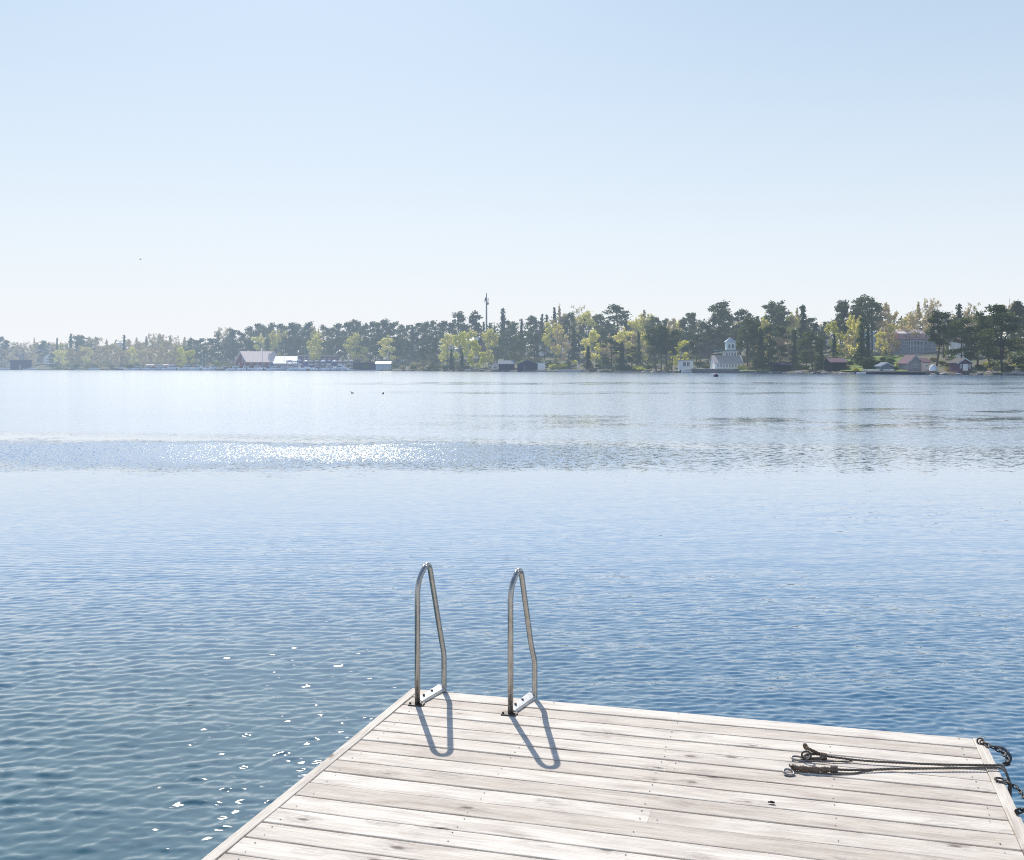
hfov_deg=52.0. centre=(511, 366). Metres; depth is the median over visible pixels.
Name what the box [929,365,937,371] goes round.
covered boat
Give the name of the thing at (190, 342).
pine tree
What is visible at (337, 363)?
boat rack
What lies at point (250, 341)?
pine tree
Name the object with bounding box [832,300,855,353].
pine tree
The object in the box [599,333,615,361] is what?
birch tree
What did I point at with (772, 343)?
pine tree
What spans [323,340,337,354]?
pine tree
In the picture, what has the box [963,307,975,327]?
birch tree
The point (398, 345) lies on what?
pine tree
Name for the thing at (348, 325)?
pine tree
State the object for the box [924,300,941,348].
bare tree
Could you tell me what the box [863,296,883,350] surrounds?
pine tree
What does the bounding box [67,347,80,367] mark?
birch tree
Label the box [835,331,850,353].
birch tree
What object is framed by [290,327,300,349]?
pine tree
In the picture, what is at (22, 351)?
bare tree
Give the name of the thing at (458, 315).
pine tree
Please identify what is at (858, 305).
pine tree
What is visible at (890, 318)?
birch tree
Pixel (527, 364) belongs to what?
boathouse
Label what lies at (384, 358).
shed
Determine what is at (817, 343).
pine tree
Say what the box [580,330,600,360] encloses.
birch tree
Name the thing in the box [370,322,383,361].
pine tree
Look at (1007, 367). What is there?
bush
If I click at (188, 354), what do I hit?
birch tree
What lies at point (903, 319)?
birch tree
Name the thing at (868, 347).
spruce tree
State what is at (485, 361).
birch tree
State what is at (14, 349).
bare tree
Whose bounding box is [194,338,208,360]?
pine tree
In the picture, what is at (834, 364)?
boathouse
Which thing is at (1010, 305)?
bare tree
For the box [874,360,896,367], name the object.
bush
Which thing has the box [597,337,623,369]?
pine tree
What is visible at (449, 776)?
wooden jetty
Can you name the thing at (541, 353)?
house
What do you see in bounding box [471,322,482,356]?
pine tree
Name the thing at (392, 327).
pine tree
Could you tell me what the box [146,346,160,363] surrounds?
birch tree
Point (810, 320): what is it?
pine tree
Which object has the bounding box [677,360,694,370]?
bathing hut
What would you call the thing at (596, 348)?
birch tree
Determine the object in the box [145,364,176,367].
shed
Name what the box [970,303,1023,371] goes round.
pine tree
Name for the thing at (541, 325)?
spruce tree
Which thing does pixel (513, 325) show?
pine tree
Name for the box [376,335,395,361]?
birch tree
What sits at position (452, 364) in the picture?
spruce tree
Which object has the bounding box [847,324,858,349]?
birch tree
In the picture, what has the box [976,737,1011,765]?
mooring chain
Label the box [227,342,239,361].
pine tree
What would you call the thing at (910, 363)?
cottage
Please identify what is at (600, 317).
pine tree
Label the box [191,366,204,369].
motor boat
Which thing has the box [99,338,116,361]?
birch tree
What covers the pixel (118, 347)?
bare tree
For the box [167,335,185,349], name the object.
bare tree
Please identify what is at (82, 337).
pine tree
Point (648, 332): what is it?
pine tree
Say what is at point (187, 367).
motor boat
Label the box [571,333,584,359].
pine tree
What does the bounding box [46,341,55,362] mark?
bare tree
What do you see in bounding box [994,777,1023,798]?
mooring chain
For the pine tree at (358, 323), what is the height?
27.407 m
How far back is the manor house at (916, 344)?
368.87 m
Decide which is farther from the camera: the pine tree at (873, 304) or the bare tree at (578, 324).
the bare tree at (578, 324)
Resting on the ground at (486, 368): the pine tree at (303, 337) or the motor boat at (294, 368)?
the pine tree at (303, 337)
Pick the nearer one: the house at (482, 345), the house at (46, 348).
the house at (482, 345)
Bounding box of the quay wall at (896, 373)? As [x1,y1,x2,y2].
[864,371,928,374]
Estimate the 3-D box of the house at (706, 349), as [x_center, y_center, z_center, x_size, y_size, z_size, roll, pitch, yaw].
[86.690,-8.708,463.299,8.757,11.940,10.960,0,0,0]
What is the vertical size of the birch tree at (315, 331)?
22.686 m
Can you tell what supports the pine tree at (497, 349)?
on the ground at (486, 368)
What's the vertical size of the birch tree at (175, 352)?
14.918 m
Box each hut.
[538,363,544,369]
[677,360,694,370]
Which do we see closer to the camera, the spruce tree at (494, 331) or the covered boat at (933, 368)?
the covered boat at (933, 368)
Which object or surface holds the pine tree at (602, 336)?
on the ground at (486, 368)
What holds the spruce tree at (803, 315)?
on the ground at (486, 368)
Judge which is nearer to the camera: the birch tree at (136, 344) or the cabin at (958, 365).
the cabin at (958, 365)
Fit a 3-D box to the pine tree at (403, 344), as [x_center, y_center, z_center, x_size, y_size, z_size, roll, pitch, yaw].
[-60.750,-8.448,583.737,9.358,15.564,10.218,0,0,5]
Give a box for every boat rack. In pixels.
[286,360,319,367]
[320,360,354,368]
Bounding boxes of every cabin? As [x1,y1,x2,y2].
[375,362,391,369]
[947,358,973,372]
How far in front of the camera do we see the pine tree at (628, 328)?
485.46 m
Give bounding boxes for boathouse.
[9,360,32,369]
[234,351,276,367]
[516,359,537,371]
[768,362,792,370]
[822,358,847,370]
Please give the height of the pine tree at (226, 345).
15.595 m
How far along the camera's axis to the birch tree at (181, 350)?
668.29 m
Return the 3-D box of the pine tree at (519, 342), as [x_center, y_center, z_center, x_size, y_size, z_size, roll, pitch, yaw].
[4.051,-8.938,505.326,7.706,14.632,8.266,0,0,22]
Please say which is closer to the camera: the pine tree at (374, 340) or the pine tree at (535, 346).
the pine tree at (535, 346)
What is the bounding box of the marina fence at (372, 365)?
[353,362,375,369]
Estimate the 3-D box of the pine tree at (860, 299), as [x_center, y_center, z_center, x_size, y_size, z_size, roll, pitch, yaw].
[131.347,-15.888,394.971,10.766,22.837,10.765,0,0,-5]
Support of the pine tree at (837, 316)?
on the ground at (486, 368)
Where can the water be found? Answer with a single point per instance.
(208, 612)
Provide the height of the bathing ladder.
2.153 m
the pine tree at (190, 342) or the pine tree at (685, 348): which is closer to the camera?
the pine tree at (685, 348)
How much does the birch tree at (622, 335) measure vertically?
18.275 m
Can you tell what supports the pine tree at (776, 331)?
on the ground at (486, 368)
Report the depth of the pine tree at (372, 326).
623.47 m
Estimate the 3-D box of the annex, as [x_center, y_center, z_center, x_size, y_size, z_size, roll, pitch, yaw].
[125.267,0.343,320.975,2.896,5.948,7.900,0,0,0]
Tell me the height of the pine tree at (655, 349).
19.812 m
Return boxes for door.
[963,364,967,370]
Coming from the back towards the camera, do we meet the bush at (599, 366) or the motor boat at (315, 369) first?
the motor boat at (315, 369)
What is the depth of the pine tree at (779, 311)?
421.82 m
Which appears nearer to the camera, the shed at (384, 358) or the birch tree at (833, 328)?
the birch tree at (833, 328)
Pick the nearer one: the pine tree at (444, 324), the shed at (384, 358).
the pine tree at (444, 324)
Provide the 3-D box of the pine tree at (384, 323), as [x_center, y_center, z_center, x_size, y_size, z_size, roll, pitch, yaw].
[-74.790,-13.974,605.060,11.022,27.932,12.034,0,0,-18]
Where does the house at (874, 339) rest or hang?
on the ground at (486, 368)
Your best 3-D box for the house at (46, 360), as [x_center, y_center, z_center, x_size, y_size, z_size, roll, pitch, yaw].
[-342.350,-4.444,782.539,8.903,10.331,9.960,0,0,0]
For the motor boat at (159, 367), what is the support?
on the water
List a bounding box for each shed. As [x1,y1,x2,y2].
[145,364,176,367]
[273,356,299,367]
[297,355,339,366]
[374,357,386,361]
[498,360,514,371]
[874,362,894,370]
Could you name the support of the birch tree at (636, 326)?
on the ground at (486, 368)
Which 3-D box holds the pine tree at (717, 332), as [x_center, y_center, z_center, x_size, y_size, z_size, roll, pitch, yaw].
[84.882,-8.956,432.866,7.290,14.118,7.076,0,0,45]
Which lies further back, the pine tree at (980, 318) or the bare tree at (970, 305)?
the bare tree at (970, 305)
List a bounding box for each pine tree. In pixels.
[0,336,8,362]
[0,340,14,362]
[35,343,47,363]
[40,340,51,355]
[48,353,54,363]
[69,336,83,352]
[74,335,89,362]
[89,336,100,360]
[182,339,195,360]
[184,347,193,362]
[185,338,199,356]
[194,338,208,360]
[200,347,207,363]
[205,338,217,359]
[211,344,225,363]
[212,331,223,357]
[220,343,232,361]
[224,328,243,360]
[224,335,233,363]
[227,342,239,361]
[231,343,245,355]
[232,330,246,349]
[241,340,253,350]
[243,326,258,350]
[244,338,260,350]
[249,323,266,346]
[254,325,269,349]
[263,338,274,350]
[265,322,281,352]
[273,324,287,354]
[278,336,293,355]
[283,322,296,349]
[284,336,299,355]
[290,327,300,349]
[292,336,308,354]
[295,322,303,354]
[299,325,307,354]
[300,337,312,354]
[302,321,313,351]
[315,324,333,353]
[316,340,328,354]
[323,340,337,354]
[326,327,339,350]
[328,338,343,356]
[330,323,342,359]
[337,320,354,363]
[337,337,345,362]
[345,335,357,362]
[346,321,356,359]
[352,319,364,358]
[354,337,365,362]
[358,322,373,362]
[358,336,374,362]
[364,321,376,354]
[368,336,382,361]
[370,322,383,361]
[374,336,387,361]
[375,318,390,361]
[388,321,402,361]
[389,336,403,363]
[396,324,405,356]
[397,337,409,363]
[401,325,411,355]
[402,339,414,362]
[409,337,420,361]
[411,323,422,356]
[414,324,427,343]
[416,340,426,357]
[417,347,430,368]
[421,322,432,354]
[425,320,440,353]
[426,337,442,358]
[429,348,438,366]
[433,323,446,343]
[439,320,450,340]
[447,323,456,351]
[449,311,466,356]
[461,310,484,337]
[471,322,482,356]
[490,337,503,359]
[498,329,514,356]
[502,320,516,355]
[506,336,517,352]
[507,344,523,365]
[508,321,519,353]
[512,333,526,360]
[520,332,535,354]
[524,315,538,351]
[527,333,539,360]
[529,317,543,351]
[538,327,551,359]
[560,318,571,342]
[562,311,577,355]
[565,334,575,360]
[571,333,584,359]
[578,315,587,354]
[587,314,599,352]
[592,332,605,354]
[593,313,608,355]
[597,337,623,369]
[598,327,608,353]
[599,304,631,335]
[623,322,633,340]
[625,346,638,369]
[640,327,663,370]
[644,315,655,328]
[650,323,669,370]
[650,325,679,366]
[652,317,662,354]
[662,318,670,331]
[664,330,680,370]
[676,316,689,345]
[679,331,694,352]
[680,313,698,344]
[685,312,698,340]
[688,333,705,361]
[689,333,703,351]
[692,320,706,357]
[698,324,716,360]
[704,300,736,354]
[705,312,716,354]
[710,329,724,354]
[715,321,732,349]
[723,329,734,340]
[726,308,748,354]
[726,313,738,328]
[726,329,742,349]
[735,315,758,369]
[737,325,749,355]
[746,319,765,369]
[746,338,758,357]
[761,300,777,331]
[762,323,777,362]
[766,327,777,358]
[769,306,794,352]
[769,325,791,361]
[770,300,786,329]
[772,330,782,357]
[795,327,810,353]
[796,331,826,369]
[797,338,818,364]
[800,317,816,350]
[809,322,820,340]
[818,322,830,351]
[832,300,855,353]
[834,299,847,344]
[847,294,874,348]
[851,301,868,328]
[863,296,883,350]
[924,309,952,365]
[934,329,949,357]
[936,313,949,347]
[943,316,981,359]
[958,327,980,360]
[959,310,988,363]
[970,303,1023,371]
[971,325,1000,367]
[1006,301,1023,344]
[1007,305,1023,349]
[1009,324,1023,350]
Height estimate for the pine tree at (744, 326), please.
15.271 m
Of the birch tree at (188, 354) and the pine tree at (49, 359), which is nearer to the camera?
the birch tree at (188, 354)
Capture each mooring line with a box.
[782,764,1011,795]
[791,743,1008,790]
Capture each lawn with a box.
[738,369,770,370]
[840,356,907,370]
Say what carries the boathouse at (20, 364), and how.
on the ground at (486, 368)
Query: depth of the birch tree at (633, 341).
442.71 m
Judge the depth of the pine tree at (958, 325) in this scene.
317.20 m
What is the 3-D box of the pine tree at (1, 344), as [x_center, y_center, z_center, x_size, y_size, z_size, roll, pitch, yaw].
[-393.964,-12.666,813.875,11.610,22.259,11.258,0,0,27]
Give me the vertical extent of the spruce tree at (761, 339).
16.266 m
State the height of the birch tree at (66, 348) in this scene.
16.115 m
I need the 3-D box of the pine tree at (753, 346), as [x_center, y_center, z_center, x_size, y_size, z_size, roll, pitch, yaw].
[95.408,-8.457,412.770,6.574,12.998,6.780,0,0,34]
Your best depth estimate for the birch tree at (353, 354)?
600.62 m
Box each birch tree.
[7,352,18,359]
[24,351,37,365]
[28,338,38,361]
[52,348,65,364]
[54,343,65,363]
[57,350,68,365]
[60,343,67,360]
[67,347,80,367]
[72,345,88,365]
[78,346,92,364]
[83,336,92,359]
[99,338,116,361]
[103,345,115,364]
[120,339,131,359]
[121,347,132,364]
[127,346,138,363]
[129,337,144,362]
[134,345,147,365]
[138,336,154,361]
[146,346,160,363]
[149,333,163,358]
[159,335,175,362]
[168,347,182,366]
[173,337,191,361]
[176,346,187,367]
[186,349,195,362]
[251,334,271,350]
[269,330,286,355]
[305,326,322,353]
[306,333,323,363]
[310,329,324,354]
[343,332,362,360]
[360,346,369,362]
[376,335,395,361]
[438,351,445,364]
[439,333,454,359]
[451,331,466,365]
[463,327,477,355]
[467,338,485,369]
[479,356,486,366]
[480,328,498,366]
[541,322,564,363]
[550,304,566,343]
[550,329,571,363]
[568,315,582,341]
[577,310,598,346]
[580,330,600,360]
[594,343,605,361]
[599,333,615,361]
[610,332,624,360]
[612,327,633,365]
[625,333,643,365]
[627,318,643,345]
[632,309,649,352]
[634,331,651,364]
[637,313,652,349]
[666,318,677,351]
[668,339,688,364]
[669,320,683,333]
[671,354,679,365]
[756,334,771,357]
[758,317,769,343]
[774,329,797,361]
[785,312,799,343]
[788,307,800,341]
[824,321,838,349]
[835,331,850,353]
[842,334,855,356]
[846,314,866,362]
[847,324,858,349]
[874,309,889,347]
[874,329,887,351]
[879,302,898,334]
[881,326,895,355]
[885,323,899,338]
[887,333,900,353]
[892,318,911,331]
[897,316,916,328]
[907,301,931,336]
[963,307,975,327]
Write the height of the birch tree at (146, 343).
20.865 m
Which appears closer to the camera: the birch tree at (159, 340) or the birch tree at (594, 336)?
the birch tree at (594, 336)
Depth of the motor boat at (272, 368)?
593.45 m
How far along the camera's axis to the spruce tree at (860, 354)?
350.68 m
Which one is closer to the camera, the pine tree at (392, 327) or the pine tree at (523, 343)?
the pine tree at (523, 343)
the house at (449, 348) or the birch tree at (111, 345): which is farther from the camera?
the birch tree at (111, 345)
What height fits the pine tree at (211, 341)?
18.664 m
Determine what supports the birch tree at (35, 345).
on the ground at (486, 368)
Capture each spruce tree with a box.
[53,338,59,363]
[66,334,74,361]
[121,335,127,363]
[407,325,416,357]
[446,348,454,368]
[458,352,465,368]
[482,322,486,350]
[487,323,492,350]
[491,325,495,353]
[495,308,507,355]
[518,319,525,354]
[537,314,544,350]
[544,314,548,333]
[546,307,559,357]
[569,327,579,358]
[580,345,593,368]
[612,341,629,369]
[634,331,642,365]
[752,328,771,369]
[788,329,799,367]
[797,304,809,353]
[815,340,825,368]
[828,334,841,357]
[849,317,870,363]
[865,327,874,360]
[954,303,963,337]
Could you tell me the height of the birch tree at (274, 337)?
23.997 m
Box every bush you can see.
[595,364,604,368]
[621,365,632,369]
[635,366,645,370]
[694,361,704,365]
[700,364,709,368]
[859,357,877,368]
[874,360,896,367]
[975,364,985,368]
[1004,365,1014,369]
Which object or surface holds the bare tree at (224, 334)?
on the ground at (486, 368)
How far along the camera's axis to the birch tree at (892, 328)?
375.44 m
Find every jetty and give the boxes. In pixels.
[201,688,1023,859]
[351,370,380,370]
[521,371,555,371]
[612,371,640,372]
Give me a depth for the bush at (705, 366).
404.23 m
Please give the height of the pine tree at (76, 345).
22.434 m
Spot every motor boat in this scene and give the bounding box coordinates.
[141,366,152,369]
[153,366,165,369]
[179,365,194,369]
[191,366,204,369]
[228,366,241,370]
[239,366,250,370]
[250,366,261,370]
[266,366,277,370]
[276,366,289,370]
[289,366,300,370]
[310,367,323,370]
[322,366,333,370]
[334,365,349,370]
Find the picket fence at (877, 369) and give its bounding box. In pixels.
[862,369,894,370]
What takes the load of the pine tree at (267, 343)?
on the ground at (486, 368)
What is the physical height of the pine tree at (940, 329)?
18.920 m
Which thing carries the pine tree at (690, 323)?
on the ground at (486, 368)
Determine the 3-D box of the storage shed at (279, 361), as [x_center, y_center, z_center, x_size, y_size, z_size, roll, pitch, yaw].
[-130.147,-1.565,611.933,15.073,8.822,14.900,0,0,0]
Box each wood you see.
[0,304,1023,361]
[0,308,1023,361]
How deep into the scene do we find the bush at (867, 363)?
331.87 m
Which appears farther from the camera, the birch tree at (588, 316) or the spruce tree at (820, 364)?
the birch tree at (588, 316)
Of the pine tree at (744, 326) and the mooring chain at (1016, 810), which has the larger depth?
the pine tree at (744, 326)
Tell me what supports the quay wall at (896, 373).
on the ground at (486, 368)
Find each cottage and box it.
[490,361,498,369]
[896,355,920,371]
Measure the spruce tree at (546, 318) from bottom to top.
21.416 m
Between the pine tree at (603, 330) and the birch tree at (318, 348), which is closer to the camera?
the pine tree at (603, 330)
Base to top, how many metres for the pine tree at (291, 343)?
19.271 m
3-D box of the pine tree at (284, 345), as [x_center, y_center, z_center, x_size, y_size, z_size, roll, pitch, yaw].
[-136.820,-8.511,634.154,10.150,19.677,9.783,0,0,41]
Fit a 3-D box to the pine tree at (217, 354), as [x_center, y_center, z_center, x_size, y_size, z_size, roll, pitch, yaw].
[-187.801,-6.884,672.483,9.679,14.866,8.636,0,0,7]
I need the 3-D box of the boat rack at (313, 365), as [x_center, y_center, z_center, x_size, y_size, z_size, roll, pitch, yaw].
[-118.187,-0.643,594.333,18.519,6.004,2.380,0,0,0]
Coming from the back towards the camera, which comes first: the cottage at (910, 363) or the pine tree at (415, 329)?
the pine tree at (415, 329)
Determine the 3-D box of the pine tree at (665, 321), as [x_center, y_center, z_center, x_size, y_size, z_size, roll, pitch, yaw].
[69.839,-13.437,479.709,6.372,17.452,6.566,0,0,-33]
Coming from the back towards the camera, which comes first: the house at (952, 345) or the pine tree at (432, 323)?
the pine tree at (432, 323)
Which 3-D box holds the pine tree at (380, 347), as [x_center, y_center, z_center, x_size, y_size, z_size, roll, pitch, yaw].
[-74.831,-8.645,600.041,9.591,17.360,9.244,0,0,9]
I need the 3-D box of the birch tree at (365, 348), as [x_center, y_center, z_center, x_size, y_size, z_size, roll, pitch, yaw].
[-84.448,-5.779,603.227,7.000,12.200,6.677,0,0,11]
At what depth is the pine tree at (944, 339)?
343.14 m
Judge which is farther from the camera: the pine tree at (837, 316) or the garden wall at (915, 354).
the pine tree at (837, 316)
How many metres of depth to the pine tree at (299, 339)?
629.53 m
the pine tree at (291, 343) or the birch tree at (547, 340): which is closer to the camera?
the birch tree at (547, 340)
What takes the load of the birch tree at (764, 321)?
on the ground at (486, 368)
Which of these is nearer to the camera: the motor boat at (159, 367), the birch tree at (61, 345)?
the motor boat at (159, 367)
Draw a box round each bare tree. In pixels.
[10,342,21,356]
[14,341,28,359]
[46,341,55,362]
[90,337,102,353]
[112,339,126,360]
[148,333,156,346]
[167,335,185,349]
[215,327,234,361]
[571,305,587,352]
[904,309,922,328]
[921,298,935,323]
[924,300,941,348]
[965,302,980,326]
[1006,299,1013,338]
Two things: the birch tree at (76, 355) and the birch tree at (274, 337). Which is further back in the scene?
the birch tree at (76, 355)
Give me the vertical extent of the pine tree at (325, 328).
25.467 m
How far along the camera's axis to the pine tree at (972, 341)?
314.81 m
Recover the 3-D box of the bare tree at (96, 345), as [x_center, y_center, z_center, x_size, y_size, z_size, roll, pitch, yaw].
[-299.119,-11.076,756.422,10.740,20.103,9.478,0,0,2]
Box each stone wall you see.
[691,369,738,372]
[734,371,784,372]
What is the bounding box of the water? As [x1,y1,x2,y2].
[0,370,1023,859]
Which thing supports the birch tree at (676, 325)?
on the ground at (486, 368)
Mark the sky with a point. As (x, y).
(329, 163)
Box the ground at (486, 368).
[0,344,1023,374]
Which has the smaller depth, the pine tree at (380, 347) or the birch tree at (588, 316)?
the birch tree at (588, 316)
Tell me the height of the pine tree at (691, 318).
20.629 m
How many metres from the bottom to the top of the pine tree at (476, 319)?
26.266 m
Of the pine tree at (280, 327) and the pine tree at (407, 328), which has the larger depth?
the pine tree at (280, 327)
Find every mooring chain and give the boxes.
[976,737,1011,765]
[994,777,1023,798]
[1014,807,1023,813]
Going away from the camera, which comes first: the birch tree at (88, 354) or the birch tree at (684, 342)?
the birch tree at (684, 342)
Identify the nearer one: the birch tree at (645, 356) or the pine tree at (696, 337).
the pine tree at (696, 337)
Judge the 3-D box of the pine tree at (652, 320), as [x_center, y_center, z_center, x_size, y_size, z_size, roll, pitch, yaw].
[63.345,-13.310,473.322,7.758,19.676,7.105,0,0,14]
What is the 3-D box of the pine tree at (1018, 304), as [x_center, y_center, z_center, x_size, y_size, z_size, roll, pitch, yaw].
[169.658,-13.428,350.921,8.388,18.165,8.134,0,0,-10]
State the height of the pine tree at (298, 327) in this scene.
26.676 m
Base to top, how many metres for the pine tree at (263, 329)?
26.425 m
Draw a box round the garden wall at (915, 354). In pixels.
[893,354,936,355]
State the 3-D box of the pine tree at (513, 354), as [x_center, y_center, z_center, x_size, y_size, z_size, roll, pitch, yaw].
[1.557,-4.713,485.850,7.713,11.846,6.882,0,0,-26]
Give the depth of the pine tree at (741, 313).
432.89 m
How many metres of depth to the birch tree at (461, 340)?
518.62 m
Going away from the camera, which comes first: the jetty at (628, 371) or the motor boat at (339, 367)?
the jetty at (628, 371)
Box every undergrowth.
[0,342,1023,369]
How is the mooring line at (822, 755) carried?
on the wooden jetty at (449, 776)
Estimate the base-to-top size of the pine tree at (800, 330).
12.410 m
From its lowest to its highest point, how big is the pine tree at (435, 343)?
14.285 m
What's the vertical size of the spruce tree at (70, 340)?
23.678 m
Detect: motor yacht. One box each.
[162,365,180,369]
[205,364,221,370]
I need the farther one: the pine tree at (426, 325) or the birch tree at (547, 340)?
the pine tree at (426, 325)
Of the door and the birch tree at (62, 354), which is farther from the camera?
the birch tree at (62, 354)
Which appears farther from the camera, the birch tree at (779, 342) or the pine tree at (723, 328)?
the pine tree at (723, 328)
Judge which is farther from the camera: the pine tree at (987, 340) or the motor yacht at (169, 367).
the motor yacht at (169, 367)
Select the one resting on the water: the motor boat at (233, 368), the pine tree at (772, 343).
the motor boat at (233, 368)
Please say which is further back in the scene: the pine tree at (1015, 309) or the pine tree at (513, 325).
the pine tree at (513, 325)
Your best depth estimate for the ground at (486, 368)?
451.46 m
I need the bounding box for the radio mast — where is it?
[485,293,488,331]
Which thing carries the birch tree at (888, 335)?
on the ground at (486, 368)
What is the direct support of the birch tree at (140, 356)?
on the ground at (486, 368)
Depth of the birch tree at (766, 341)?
380.05 m
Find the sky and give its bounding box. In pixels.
[0,0,1023,356]
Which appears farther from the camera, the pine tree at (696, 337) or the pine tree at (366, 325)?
the pine tree at (366, 325)
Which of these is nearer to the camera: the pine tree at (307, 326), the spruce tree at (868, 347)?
the spruce tree at (868, 347)
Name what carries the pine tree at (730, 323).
on the ground at (486, 368)
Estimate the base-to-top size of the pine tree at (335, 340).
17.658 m
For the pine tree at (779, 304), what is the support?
on the ground at (486, 368)
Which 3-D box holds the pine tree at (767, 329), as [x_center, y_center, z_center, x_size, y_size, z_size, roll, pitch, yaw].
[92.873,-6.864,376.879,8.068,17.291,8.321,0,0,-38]
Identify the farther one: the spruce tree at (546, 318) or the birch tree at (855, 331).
the spruce tree at (546, 318)
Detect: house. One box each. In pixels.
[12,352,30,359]
[37,345,53,353]
[44,354,55,363]
[439,342,451,355]
[469,338,483,352]
[539,344,552,355]
[698,340,717,354]
[709,337,743,368]
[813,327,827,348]
[864,331,876,348]
[889,328,936,353]
[948,338,985,357]
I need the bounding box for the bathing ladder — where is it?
[408,562,536,716]
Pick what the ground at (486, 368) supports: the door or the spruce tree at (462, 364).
the spruce tree at (462, 364)
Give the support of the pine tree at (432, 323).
on the ground at (486, 368)
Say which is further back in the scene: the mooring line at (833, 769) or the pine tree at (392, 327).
the pine tree at (392, 327)
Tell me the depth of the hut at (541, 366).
464.00 m
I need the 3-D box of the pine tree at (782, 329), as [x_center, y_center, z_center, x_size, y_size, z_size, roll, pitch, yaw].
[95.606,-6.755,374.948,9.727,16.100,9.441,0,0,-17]
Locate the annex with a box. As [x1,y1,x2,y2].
[920,358,931,370]
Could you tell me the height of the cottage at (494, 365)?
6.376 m
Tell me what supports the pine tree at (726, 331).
on the ground at (486, 368)
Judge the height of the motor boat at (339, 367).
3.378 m
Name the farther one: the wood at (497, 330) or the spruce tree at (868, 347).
the wood at (497, 330)
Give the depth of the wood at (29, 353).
687.53 m
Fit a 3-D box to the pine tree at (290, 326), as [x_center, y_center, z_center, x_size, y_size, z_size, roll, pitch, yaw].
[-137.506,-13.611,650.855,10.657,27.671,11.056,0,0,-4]
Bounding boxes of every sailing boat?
[255,348,265,370]
[299,352,313,370]
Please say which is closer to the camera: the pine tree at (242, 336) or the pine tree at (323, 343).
the pine tree at (323, 343)
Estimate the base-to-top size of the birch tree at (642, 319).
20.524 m
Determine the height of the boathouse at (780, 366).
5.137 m
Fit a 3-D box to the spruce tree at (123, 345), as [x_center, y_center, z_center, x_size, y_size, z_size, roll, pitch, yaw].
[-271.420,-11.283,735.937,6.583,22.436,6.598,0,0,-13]
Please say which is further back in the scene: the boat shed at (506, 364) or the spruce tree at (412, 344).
the spruce tree at (412, 344)
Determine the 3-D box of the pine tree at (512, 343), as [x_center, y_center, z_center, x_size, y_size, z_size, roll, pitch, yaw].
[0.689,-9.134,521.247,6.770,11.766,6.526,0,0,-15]
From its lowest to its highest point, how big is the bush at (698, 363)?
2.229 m
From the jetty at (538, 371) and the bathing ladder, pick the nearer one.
the bathing ladder
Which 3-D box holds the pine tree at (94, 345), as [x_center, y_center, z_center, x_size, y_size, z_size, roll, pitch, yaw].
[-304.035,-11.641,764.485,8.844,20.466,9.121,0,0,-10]
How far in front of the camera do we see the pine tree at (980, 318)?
312.24 m
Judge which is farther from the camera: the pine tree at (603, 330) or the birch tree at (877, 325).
the pine tree at (603, 330)
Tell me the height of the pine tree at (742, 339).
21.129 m
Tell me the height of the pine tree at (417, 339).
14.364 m
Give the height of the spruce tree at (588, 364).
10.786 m
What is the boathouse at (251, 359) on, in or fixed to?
on the ground at (486, 368)
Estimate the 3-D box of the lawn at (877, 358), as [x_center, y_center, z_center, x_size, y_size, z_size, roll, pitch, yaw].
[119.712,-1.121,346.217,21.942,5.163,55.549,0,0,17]
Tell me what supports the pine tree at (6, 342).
on the ground at (486, 368)
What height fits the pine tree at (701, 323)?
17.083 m
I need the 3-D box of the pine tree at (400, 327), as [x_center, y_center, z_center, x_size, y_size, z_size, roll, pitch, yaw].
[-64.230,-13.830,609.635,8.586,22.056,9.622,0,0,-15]
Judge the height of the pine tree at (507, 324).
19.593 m
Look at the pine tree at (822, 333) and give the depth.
402.68 m
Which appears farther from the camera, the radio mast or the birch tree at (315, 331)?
the birch tree at (315, 331)
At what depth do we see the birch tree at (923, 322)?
370.97 m
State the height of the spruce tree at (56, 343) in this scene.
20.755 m
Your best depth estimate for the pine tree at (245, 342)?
655.37 m
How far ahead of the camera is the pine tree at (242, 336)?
673.93 m
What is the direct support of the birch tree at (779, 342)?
on the ground at (486, 368)
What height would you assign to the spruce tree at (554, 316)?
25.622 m
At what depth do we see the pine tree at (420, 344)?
569.79 m
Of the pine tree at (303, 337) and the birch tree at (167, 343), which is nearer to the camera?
the pine tree at (303, 337)
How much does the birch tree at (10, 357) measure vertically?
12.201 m
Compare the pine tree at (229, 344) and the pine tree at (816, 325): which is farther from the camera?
the pine tree at (229, 344)
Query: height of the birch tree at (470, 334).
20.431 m
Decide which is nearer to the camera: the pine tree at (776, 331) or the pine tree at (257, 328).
the pine tree at (776, 331)
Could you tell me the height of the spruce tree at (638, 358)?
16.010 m
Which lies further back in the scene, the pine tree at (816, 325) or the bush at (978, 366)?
the pine tree at (816, 325)
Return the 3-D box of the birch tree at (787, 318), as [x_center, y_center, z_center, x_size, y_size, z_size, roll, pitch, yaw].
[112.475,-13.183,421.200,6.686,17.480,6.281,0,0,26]

